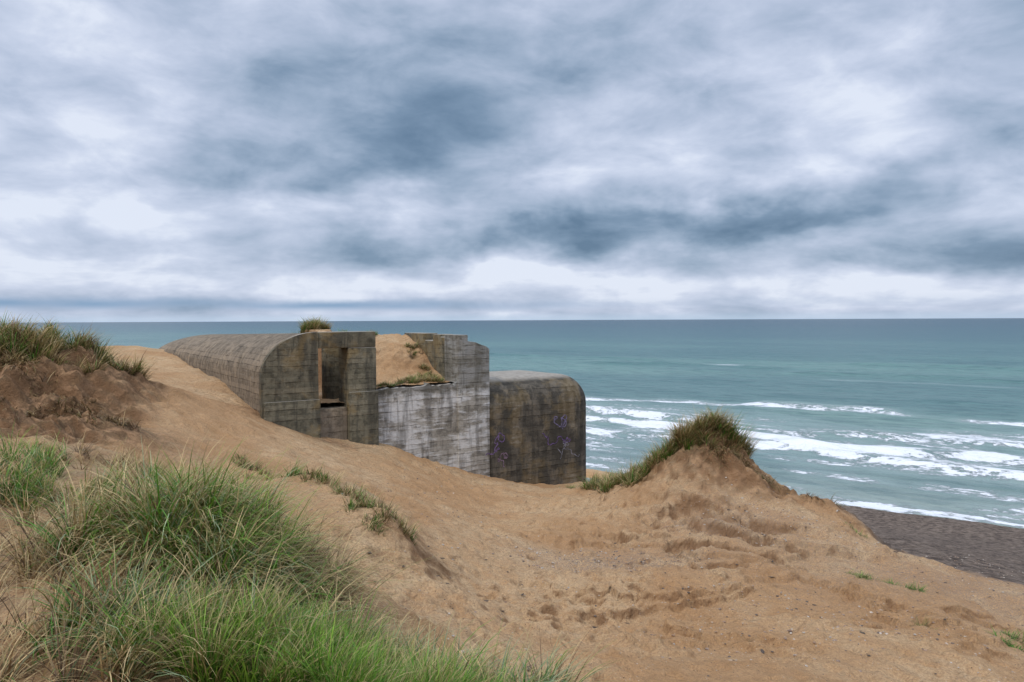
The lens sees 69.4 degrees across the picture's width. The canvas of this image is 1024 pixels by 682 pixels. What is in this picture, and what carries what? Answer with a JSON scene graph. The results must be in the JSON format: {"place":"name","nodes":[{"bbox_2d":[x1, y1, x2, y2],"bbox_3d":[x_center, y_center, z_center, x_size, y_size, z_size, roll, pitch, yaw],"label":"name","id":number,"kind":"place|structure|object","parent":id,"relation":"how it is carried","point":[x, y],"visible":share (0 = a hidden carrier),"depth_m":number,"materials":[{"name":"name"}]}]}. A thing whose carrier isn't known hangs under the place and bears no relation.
{"place":"outdoors","nodes":[
{"label":"outdoors","id":0,"kind":"place"},
{"bbox_2d":[0,421,232,525],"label":"marram grass","id":1,"kind":"structure","parent":0,"point":[36,463],"depth_m":7.84,"materials":[{"name":"green plant"}]},
{"bbox_2d":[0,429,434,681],"bbox_3d":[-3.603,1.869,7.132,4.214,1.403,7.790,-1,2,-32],"label":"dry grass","id":2,"kind":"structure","parent":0,"point":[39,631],"depth_m":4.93,"materials":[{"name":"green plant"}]},
{"bbox_2d":[0,333,1023,681],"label":"sand dunes","id":3,"kind":"structure","parent":0,"point":[182,405],"depth_m":11.69,"materials":[{"name":"beige sand"}]},
{"bbox_2d":[0,340,151,434],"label":"dry grass","id":4,"kind":"structure","parent":3,"relation":"on","point":[124,422],"depth_m":12.23,"materials":[{"name":"plant"}]},
{"bbox_2d":[0,310,162,379],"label":"marram grass","id":5,"kind":"structure","parent":3,"relation":"on","point":[34,338],"depth_m":14.25,"materials":[{"name":"green plant"}]},
{"bbox_2d":[0,432,451,637],"bbox_3d":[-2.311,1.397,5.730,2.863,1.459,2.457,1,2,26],"label":"marram grass","id":6,"kind":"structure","parent":3,"relation":"on","point":[215,506],"depth_m":5.31,"materials":[{"name":"green plant"}]},
{"bbox_2d":[67,563,523,681],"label":"marram grass","id":7,"kind":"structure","parent":3,"relation":"on","point":[321,659],"depth_m":4.12,"materials":[{"name":"green plant"}]},
{"bbox_2d":[0,504,632,681],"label":"marram grass","id":8,"kind":"structure","parent":3,"relation":"on","point":[92,636],"depth_m":4.35,"materials":[{"name":"green plant"}]},
{"bbox_2d":[227,449,422,547],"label":"marram grass","id":9,"kind":"structure","parent":3,"relation":"on","point":[361,502],"depth_m":10.19,"materials":[{"name":"green plant"}]},
{"bbox_2d":[159,331,585,484],"bbox_3d":[-7.219,2.841,29.267,10.690,6.720,20.220,-1,2,-34],"label":"concrete bunker","id":10,"kind":"object","parent":3,"relation":"on","point":[475,415],"visible":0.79,"depth_m":21.05,"materials":[{"name":"grey concrete"}]},
{"bbox_2d":[293,315,333,332],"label":"marram grass","id":11,"kind":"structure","parent":10,"relation":"on","point":[313,324],"depth_m":25.63,"materials":[{"name":"green plant"}]},
{"bbox_2d":[301,329,450,402],"bbox_3d":[-5.629,0.600,23.574,4.200,1.890,8.350,-1,2,-34],"label":"sand drift","id":12,"kind":"object","parent":10,"relation":"on","point":[393,359],"visible":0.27,"depth_m":22.53,"materials":[{"name":"beige sand"}]},
{"bbox_2d":[376,340,445,387],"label":"marram grass","id":13,"kind":"structure","parent":12,"relation":"on","point":[417,378],"depth_m":21.20,"materials":[{"name":"green plant"}]},
{"bbox_2d":[578,435,674,492],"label":"marram grass","id":14,"kind":"structure","parent":3,"relation":"on","point":[606,482],"depth_m":18.41,"materials":[{"name":"green plant"}]},
{"bbox_2d":[285,447,1023,681],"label":"pebbles","id":15,"kind":"object","parent":3,"relation":"on","point":[790,631],"visible":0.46,"depth_m":12.12,"materials":[{"name":"brown stone"}]},
{"bbox_2d":[655,403,764,461],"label":"marram grass","id":16,"kind":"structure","parent":3,"relation":"on","point":[682,434],"depth_m":17.77,"materials":[{"name":"green plant"}]},
{"bbox_2d":[693,439,852,512],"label":"dry grass","id":17,"kind":"structure","parent":3,"relation":"on","point":[714,446],"depth_m":17.20,"materials":[{"name":"plant"}]},
{"bbox_2d":[564,485,1023,651],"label":"marram grass","id":18,"kind":"structure","parent":3,"relation":"on","point":[911,587],"depth_m":11.27,"materials":[{"name":"green plant"}]},
{"bbox_2d":[0,318,1023,528],"bbox_3d":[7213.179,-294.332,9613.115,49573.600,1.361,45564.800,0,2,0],"label":"sea","id":19,"kind":"structure","parent":0,"point":[924,417],"depth_m":129.11,"materials":[{"name":"liquid"}]},
{"bbox_2d":[0,0,1023,322],"label":"sky","id":20,"kind":"structure","parent":0,"point":[161,160],"materials":[{"name":"grey"}]},
{"bbox_2d":[368,498,1008,670],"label":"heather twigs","id":21,"kind":"object","parent":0,"point":[762,651],"visible":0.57,"depth_m":9.62,"materials":[{"name":"brown plant"}]}
]}

